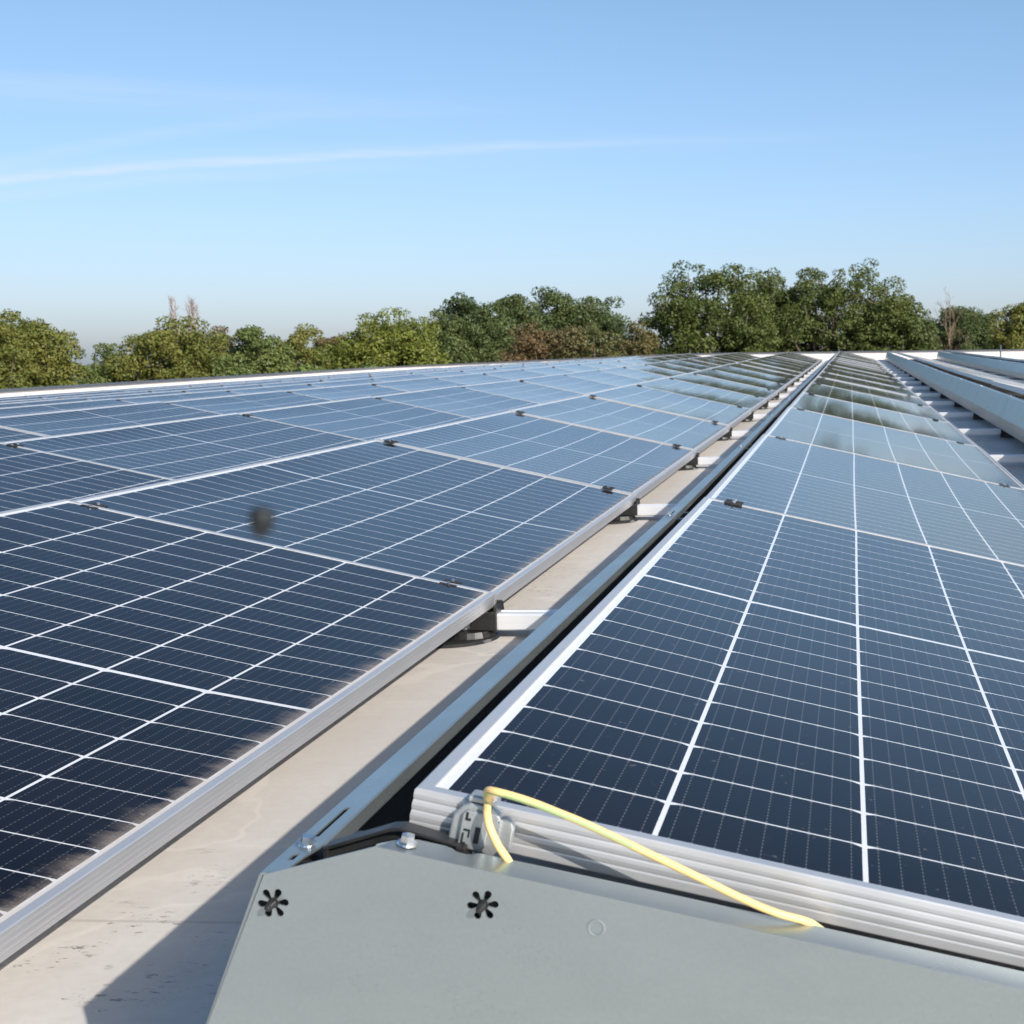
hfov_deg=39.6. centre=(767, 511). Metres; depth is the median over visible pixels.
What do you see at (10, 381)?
leafy tree
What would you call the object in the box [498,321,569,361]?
autumn tree
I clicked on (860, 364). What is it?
solar panel
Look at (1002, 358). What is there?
solar panel
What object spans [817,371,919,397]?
solar panel
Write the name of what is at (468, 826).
earthing clip
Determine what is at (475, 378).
solar panel
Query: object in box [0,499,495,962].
solar panel
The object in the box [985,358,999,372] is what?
wind deflector
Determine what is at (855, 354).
solar panel
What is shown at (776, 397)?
base support
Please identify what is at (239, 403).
solar panel
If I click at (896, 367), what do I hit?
base rail
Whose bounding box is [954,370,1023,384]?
solar panel
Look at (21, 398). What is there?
solar panel
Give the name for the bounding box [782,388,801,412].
wind deflector
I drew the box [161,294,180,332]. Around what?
poplar tree
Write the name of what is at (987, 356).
solar panel
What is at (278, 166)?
sky
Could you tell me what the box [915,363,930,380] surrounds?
wind deflector
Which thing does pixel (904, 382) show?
base rail
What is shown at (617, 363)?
solar panel
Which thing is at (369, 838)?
end bracket
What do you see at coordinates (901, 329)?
oak tree
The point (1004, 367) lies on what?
wind deflector
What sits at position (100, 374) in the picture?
leafy tree
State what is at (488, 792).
earth wire
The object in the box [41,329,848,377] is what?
distant wood
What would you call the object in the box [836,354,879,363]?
solar panel
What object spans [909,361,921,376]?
wind deflector
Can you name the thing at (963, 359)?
wind deflector
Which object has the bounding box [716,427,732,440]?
base support
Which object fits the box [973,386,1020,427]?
wind deflector
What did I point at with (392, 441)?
panel clamp
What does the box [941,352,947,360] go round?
wind deflector
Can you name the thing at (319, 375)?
solar panel
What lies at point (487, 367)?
solar panel
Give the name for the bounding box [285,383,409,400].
solar panel
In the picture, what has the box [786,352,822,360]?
solar panel
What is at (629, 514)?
base support
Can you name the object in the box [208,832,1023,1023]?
end plate
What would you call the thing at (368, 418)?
solar panel
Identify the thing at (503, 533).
solar panel
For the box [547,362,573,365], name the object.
solar panel
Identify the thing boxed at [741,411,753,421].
base support
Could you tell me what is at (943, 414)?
base rail
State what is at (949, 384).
wind deflector
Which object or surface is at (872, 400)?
solar panel
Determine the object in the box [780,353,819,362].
solar panel
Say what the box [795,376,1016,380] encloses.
base rail
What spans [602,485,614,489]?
panel clamp
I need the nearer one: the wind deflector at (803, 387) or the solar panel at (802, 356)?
the wind deflector at (803, 387)
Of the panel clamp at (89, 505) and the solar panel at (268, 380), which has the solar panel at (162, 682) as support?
the panel clamp at (89, 505)
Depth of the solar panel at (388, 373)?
27.93 m
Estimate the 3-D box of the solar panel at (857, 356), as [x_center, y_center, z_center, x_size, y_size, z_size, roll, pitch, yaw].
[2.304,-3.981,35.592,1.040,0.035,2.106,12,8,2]
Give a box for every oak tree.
[638,260,785,354]
[718,267,817,351]
[754,257,923,351]
[849,293,942,350]
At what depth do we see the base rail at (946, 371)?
26.10 m
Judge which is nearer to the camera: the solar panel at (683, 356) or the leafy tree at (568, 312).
the solar panel at (683, 356)
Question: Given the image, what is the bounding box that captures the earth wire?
[483,786,823,927]
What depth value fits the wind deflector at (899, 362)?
29.20 m
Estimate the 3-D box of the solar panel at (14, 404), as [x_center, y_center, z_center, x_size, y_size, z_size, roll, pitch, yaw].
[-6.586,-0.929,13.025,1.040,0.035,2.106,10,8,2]
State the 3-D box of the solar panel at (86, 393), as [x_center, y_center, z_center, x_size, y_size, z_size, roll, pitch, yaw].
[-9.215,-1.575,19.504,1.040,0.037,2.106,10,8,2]
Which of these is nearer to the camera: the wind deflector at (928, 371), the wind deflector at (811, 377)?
the wind deflector at (811, 377)
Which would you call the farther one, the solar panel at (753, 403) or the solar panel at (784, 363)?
the solar panel at (784, 363)
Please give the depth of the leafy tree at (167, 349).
59.14 m
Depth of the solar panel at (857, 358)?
33.95 m
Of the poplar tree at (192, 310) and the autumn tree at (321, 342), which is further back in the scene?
the poplar tree at (192, 310)
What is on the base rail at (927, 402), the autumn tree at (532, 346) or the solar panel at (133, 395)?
the solar panel at (133, 395)
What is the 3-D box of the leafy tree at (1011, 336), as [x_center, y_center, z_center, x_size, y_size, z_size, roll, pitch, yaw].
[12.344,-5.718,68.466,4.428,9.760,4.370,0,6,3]
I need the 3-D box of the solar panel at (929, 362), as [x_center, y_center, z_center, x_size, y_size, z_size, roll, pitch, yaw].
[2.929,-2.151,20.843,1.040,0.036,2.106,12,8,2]
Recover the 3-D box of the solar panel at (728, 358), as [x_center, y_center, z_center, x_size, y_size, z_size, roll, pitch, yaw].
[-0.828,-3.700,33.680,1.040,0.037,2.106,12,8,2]
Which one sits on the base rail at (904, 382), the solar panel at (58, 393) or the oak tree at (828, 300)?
the solar panel at (58, 393)
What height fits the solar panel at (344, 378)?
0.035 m
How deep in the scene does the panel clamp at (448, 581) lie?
3.22 m
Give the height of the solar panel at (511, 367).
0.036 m
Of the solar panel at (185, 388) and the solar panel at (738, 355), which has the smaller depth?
the solar panel at (185, 388)
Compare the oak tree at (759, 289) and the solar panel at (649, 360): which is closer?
the solar panel at (649, 360)
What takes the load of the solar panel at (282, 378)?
on the base rail at (899, 369)
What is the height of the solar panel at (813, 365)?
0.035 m
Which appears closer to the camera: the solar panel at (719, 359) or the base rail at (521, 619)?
the base rail at (521, 619)
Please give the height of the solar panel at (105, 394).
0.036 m
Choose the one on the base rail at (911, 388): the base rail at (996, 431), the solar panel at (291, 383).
the solar panel at (291, 383)
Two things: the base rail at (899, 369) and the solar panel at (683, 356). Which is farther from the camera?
the solar panel at (683, 356)
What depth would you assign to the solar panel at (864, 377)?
16.92 m
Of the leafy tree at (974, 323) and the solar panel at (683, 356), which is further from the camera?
the leafy tree at (974, 323)
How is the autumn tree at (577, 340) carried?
on the ground
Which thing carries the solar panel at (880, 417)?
on the base support
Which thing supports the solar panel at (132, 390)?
on the base rail at (904, 382)
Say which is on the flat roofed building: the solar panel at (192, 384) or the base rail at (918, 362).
the base rail at (918, 362)
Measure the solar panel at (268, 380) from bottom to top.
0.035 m
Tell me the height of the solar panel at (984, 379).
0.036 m
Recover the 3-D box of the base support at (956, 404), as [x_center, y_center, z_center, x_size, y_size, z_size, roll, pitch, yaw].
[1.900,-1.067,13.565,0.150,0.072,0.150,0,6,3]
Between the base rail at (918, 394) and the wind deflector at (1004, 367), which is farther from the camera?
the wind deflector at (1004, 367)
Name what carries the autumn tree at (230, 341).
on the ground
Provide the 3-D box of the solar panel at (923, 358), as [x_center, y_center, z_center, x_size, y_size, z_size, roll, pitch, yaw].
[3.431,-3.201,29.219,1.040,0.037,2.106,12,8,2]
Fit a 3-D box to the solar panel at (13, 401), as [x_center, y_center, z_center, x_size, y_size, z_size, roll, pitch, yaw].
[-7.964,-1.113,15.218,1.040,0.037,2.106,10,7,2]
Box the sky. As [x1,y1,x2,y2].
[0,0,1023,366]
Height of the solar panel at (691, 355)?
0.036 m
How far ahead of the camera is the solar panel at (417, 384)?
14.91 m
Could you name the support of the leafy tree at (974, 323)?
on the ground
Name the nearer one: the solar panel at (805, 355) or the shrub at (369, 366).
the solar panel at (805, 355)
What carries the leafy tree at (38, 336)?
on the ground
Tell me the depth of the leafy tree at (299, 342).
67.42 m
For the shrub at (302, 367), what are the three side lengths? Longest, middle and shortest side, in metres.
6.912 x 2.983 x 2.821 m
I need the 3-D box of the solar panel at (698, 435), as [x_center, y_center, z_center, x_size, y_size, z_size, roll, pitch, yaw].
[-0.830,-0.554,8.461,1.040,0.035,2.106,12,8,2]
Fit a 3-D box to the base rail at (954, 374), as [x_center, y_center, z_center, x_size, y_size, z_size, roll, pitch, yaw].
[-3.601,-2.166,24.427,16.950,0.427,0.060,0,6,3]
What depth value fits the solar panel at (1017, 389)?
10.43 m
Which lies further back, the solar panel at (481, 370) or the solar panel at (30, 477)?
the solar panel at (481, 370)
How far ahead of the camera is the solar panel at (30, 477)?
5.07 m
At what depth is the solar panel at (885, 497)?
3.97 m
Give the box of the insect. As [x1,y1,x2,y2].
[248,507,274,538]
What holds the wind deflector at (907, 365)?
on the base rail at (954, 374)
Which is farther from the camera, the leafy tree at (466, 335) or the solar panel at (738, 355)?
the leafy tree at (466, 335)
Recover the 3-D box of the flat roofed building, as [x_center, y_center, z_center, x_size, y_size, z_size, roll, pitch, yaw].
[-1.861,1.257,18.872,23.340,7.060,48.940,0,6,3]
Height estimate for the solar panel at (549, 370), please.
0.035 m
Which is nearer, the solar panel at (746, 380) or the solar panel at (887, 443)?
the solar panel at (887, 443)
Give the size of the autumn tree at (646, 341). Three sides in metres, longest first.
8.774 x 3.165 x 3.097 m
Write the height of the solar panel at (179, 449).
0.035 m
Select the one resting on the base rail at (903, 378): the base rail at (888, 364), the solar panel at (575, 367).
the solar panel at (575, 367)
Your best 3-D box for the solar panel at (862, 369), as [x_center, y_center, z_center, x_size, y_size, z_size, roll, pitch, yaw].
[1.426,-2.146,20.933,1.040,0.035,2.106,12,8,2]
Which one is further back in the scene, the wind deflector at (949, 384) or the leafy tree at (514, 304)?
the leafy tree at (514, 304)
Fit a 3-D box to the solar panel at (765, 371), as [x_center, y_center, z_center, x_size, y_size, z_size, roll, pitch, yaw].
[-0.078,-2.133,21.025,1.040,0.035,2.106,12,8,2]
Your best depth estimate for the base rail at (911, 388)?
17.74 m
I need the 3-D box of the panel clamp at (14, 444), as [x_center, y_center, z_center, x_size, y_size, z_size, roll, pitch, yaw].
[-2.958,-0.264,5.423,0.040,0.011,0.053,12,8,2]
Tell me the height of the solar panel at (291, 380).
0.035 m
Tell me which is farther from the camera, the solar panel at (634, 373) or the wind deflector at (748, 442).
the solar panel at (634, 373)
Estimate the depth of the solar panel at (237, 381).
27.79 m
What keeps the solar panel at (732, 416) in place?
on the base support at (727, 435)
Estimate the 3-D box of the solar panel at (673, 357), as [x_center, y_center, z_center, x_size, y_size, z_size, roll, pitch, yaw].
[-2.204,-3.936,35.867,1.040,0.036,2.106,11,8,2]
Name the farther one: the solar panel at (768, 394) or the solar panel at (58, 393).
the solar panel at (58, 393)
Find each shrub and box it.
[294,363,324,371]
[362,363,377,367]
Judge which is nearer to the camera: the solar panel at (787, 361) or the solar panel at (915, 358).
the solar panel at (915, 358)
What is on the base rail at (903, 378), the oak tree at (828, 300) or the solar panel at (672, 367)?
the solar panel at (672, 367)
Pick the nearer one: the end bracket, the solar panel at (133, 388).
the end bracket
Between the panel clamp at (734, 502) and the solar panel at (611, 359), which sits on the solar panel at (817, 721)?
the panel clamp at (734, 502)
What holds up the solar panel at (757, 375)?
on the base support
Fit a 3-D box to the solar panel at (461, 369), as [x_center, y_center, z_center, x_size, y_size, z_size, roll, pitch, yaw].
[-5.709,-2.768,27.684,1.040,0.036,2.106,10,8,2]
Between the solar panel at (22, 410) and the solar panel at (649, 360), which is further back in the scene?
the solar panel at (649, 360)
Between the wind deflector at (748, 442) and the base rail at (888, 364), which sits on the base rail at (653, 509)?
the wind deflector at (748, 442)
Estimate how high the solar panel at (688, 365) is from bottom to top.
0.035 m
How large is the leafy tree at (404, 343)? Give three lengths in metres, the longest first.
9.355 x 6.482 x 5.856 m
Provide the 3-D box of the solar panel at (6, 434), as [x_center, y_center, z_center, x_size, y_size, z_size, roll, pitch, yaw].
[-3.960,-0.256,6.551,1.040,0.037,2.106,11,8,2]
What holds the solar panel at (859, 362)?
on the base support
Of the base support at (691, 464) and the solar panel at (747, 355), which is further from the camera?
the solar panel at (747, 355)
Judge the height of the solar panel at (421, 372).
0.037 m
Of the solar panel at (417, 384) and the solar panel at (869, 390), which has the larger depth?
the solar panel at (417, 384)
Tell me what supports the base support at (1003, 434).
on the flat roofed building
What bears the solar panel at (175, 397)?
on the base rail at (943, 414)
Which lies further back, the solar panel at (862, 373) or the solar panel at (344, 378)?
the solar panel at (344, 378)
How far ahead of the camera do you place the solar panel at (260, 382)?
21.56 m
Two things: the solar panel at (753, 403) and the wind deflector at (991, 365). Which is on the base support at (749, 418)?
the solar panel at (753, 403)
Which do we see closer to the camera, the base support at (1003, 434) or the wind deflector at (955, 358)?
the base support at (1003, 434)
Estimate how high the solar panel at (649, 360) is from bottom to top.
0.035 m
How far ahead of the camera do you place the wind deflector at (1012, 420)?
8.77 m
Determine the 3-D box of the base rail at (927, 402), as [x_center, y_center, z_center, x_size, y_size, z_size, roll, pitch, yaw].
[-4.228,-0.848,13.957,16.950,0.427,0.060,0,6,3]
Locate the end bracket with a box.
[295,821,490,892]
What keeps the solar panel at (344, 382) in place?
on the base rail at (918, 394)
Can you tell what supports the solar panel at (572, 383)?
on the base rail at (927, 402)
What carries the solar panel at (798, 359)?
on the base support
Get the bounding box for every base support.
[437,600,503,647]
[608,498,639,523]
[679,453,698,469]
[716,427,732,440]
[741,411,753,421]
[758,401,768,408]
[771,393,779,399]
[954,401,962,406]
[973,413,984,419]
[1000,429,1014,437]
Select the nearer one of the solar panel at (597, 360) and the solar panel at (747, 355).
the solar panel at (597, 360)
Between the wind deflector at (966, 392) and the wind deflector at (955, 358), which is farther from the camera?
the wind deflector at (955, 358)
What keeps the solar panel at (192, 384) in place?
on the base rail at (954, 374)
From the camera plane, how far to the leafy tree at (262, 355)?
55.53 m
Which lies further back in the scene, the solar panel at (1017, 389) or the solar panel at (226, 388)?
the solar panel at (226, 388)
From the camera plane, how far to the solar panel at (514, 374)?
19.15 m
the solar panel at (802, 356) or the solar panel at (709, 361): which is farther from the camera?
the solar panel at (802, 356)
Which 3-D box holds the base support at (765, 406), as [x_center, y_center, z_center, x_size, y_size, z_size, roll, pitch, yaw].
[-0.111,-1.060,13.666,0.229,0.082,0.229,0,6,3]
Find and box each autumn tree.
[207,325,237,355]
[312,336,350,356]
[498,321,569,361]
[546,321,624,358]
[614,320,659,355]
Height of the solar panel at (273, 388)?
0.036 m
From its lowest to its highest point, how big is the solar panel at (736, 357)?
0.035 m
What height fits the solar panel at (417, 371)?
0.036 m
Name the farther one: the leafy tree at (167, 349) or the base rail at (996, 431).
the leafy tree at (167, 349)
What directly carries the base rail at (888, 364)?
on the flat roofed building
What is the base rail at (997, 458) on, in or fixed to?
on the flat roofed building
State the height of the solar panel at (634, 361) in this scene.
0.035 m
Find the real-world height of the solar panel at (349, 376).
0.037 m
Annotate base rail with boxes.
[462,610,556,629]
[619,504,675,515]
[685,455,1023,464]
[722,428,1000,436]
[745,412,972,418]
[761,401,953,406]
[773,392,1023,397]
[788,386,1002,390]
[794,380,1023,384]
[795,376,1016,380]
[804,373,1003,376]
[808,370,990,373]
[810,368,981,371]
[814,366,972,368]
[816,364,964,366]
[818,363,955,365]
[820,361,951,363]
[822,360,942,362]
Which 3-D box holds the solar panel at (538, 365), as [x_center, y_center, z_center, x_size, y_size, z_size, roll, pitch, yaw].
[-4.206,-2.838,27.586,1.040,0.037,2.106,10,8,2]
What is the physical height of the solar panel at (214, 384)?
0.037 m
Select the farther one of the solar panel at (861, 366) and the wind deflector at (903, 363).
the wind deflector at (903, 363)
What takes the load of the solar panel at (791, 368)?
on the base support
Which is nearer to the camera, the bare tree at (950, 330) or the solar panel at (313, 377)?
the solar panel at (313, 377)
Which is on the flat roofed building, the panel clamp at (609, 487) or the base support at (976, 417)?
the base support at (976, 417)
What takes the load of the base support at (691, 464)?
on the flat roofed building
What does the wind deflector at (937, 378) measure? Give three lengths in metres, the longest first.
2.107 x 0.222 x 0.142 m
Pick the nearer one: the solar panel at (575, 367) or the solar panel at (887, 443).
the solar panel at (887, 443)
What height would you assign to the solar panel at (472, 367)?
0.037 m
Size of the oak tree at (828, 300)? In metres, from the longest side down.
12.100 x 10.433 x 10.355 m
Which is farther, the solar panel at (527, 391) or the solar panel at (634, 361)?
the solar panel at (634, 361)
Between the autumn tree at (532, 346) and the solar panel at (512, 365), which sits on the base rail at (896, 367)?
the solar panel at (512, 365)
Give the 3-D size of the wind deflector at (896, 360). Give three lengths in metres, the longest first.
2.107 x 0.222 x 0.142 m
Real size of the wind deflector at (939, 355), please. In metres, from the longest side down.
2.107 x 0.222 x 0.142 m
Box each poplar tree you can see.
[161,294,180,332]
[181,297,212,365]
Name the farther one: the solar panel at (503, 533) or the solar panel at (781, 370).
the solar panel at (781, 370)
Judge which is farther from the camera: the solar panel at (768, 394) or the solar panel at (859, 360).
the solar panel at (859, 360)
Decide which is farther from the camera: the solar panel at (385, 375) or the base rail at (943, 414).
the solar panel at (385, 375)
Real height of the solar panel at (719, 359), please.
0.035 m
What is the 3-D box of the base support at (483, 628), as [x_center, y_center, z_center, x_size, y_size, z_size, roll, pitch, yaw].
[-0.738,0.252,3.196,0.229,0.082,0.229,0,6,3]
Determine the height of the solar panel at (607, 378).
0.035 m
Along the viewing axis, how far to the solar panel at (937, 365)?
19.40 m
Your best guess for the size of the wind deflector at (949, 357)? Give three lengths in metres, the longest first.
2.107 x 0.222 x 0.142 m
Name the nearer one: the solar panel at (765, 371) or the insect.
the insect
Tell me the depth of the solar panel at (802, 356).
38.16 m
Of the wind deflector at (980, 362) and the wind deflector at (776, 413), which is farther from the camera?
the wind deflector at (980, 362)
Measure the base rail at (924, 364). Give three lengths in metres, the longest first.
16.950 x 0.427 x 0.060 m
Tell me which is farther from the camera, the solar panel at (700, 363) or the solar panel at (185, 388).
the solar panel at (700, 363)
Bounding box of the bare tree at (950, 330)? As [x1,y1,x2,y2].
[932,285,969,349]
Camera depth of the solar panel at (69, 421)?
8.54 m
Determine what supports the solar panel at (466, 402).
on the base rail at (996, 431)
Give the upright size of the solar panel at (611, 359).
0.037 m
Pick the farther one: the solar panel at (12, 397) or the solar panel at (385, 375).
the solar panel at (385, 375)
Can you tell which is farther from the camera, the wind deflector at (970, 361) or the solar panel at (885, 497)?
the wind deflector at (970, 361)
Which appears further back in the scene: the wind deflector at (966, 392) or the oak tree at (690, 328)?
the oak tree at (690, 328)
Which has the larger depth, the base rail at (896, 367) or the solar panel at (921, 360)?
the base rail at (896, 367)
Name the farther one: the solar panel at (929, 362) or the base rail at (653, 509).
the solar panel at (929, 362)
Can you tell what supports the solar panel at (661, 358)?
on the base rail at (924, 364)
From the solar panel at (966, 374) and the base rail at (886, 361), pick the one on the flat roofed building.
the base rail at (886, 361)
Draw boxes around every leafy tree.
[0,309,88,386]
[0,325,42,388]
[79,342,152,383]
[101,315,233,381]
[211,324,295,376]
[279,323,336,371]
[311,306,452,369]
[417,292,521,363]
[490,293,549,354]
[527,285,642,357]
[919,305,1003,349]
[982,302,1023,349]
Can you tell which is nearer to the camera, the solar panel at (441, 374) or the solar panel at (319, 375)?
the solar panel at (441, 374)
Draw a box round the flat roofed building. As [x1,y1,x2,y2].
[0,349,1023,1023]
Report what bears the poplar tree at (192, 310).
on the ground
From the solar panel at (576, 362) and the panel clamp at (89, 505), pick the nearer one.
the panel clamp at (89, 505)
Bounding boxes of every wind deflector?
[206,518,672,1023]
[648,447,743,553]
[727,416,773,472]
[762,399,790,434]
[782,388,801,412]
[796,381,809,397]
[805,375,814,386]
[894,355,900,365]
[897,357,906,367]
[900,358,907,369]
[904,359,915,372]
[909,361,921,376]
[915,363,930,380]
[921,366,940,385]
[930,369,952,391]
[936,352,942,359]
[940,374,965,400]
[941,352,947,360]
[946,353,953,361]
[952,354,961,363]
[954,379,989,411]
[959,355,968,365]
[966,356,976,367]
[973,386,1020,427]
[975,357,990,369]
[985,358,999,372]
[996,360,1013,375]
[1000,396,1023,442]
[1010,362,1023,378]
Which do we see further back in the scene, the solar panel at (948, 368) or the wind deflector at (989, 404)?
the solar panel at (948, 368)
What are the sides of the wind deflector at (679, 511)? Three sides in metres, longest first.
2.107 x 0.222 x 0.142 m
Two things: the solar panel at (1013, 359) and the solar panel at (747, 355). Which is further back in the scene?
the solar panel at (747, 355)
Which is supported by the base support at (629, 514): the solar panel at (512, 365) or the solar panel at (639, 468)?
the solar panel at (639, 468)
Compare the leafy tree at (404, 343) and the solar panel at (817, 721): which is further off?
the leafy tree at (404, 343)
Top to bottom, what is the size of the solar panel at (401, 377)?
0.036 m
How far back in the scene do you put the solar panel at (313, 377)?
27.87 m
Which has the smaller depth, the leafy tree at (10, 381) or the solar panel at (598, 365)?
the solar panel at (598, 365)
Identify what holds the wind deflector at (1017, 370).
on the base rail at (904, 382)
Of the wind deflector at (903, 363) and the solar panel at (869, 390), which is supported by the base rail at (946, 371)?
the wind deflector at (903, 363)
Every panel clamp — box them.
[6,443,23,446]
[80,502,107,508]
[384,439,397,443]
[439,579,461,586]
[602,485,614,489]
[725,499,743,506]
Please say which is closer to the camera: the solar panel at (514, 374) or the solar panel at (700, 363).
the solar panel at (514, 374)
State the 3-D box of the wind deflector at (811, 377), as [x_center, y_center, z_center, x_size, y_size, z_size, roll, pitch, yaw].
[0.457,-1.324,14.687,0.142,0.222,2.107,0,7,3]
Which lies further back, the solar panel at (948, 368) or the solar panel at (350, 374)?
the solar panel at (350, 374)
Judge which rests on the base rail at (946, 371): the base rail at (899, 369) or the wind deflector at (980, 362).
the wind deflector at (980, 362)
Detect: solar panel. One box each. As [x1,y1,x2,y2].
[0,396,25,398]
[0,396,42,400]
[0,398,58,403]
[0,398,89,407]
[0,399,135,416]
[0,401,220,435]
[0,427,44,441]
[0,442,174,511]
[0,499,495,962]
[2,413,367,478]
[23,390,98,396]
[37,390,128,397]
[55,391,150,398]
[71,439,635,604]
[84,390,189,399]
[99,386,163,390]
[116,390,241,402]
[125,386,191,391]
[146,385,226,391]
[165,390,332,413]
[167,382,217,386]
[179,384,267,391]
[187,382,245,386]
[216,379,260,382]
[221,380,282,385]
[227,384,319,393]
[240,396,470,439]
[244,378,291,382]
[258,380,326,385]
[261,376,302,379]
[278,377,327,381]
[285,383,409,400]
[292,376,332,378]
[303,374,336,376]
[305,378,385,386]
[317,376,375,381]
[330,374,367,377]
[331,373,368,375]
[368,373,412,376]
[369,374,433,380]
[369,377,468,390]
[371,371,407,374]
[371,386,540,417]
[375,411,696,500]
[402,370,432,371]
[408,370,445,373]
[409,497,1023,967]
[422,371,473,376]
[433,373,512,384]
[447,368,477,370]
[458,366,485,367]
[459,368,501,372]
[459,380,583,402]
[474,366,501,368]
[482,369,547,379]
[497,366,529,369]
[501,364,522,366]
[508,395,730,453]
[516,374,619,393]
[522,364,554,367]
[523,366,575,374]
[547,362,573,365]
[551,364,599,371]
[563,370,645,385]
[569,361,591,363]
[580,362,619,368]
[584,359,605,361]
[584,384,751,427]
[597,367,667,380]
[602,358,621,360]
[602,361,635,365]
[616,359,651,364]
[620,364,685,376]
[634,377,766,410]
[635,358,660,362]
[644,362,698,372]
[647,357,672,360]
[658,356,683,359]
[661,360,712,369]
[667,373,777,400]
[669,355,693,358]
[679,359,720,366]
[680,354,701,357]
[688,357,729,364]
[690,368,786,392]
[703,356,735,363]
[706,434,1023,564]
[709,365,793,385]
[711,355,744,361]
[721,354,749,360]
[726,363,798,380]
[728,353,754,358]
[734,353,759,357]
[736,361,802,376]
[746,359,806,373]
[755,357,810,370]
[763,356,812,368]
[765,406,1023,488]
[771,355,815,366]
[774,354,817,364]
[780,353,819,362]
[784,352,820,361]
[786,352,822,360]
[789,392,977,445]
[802,382,949,422]
[812,376,930,406]
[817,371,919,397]
[822,367,910,389]
[825,364,902,382]
[828,361,897,378]
[831,360,891,373]
[832,358,889,371]
[834,355,883,366]
[834,357,885,368]
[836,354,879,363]
[837,353,878,362]
[838,352,877,361]
[839,351,873,358]
[904,354,952,364]
[913,357,975,370]
[918,359,983,372]
[925,360,999,376]
[932,363,1018,381]
[942,366,1023,383]
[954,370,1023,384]
[970,375,1023,386]
[982,355,1006,360]
[992,381,1023,393]
[993,356,1019,362]
[1005,358,1023,362]
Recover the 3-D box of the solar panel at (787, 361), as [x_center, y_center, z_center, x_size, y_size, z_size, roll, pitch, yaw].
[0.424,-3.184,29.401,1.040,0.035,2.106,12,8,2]
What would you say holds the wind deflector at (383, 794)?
attached to the base rail at (521, 619)
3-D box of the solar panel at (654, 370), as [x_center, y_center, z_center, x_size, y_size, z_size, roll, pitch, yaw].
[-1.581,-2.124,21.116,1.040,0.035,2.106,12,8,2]
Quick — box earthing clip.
[449,790,515,855]

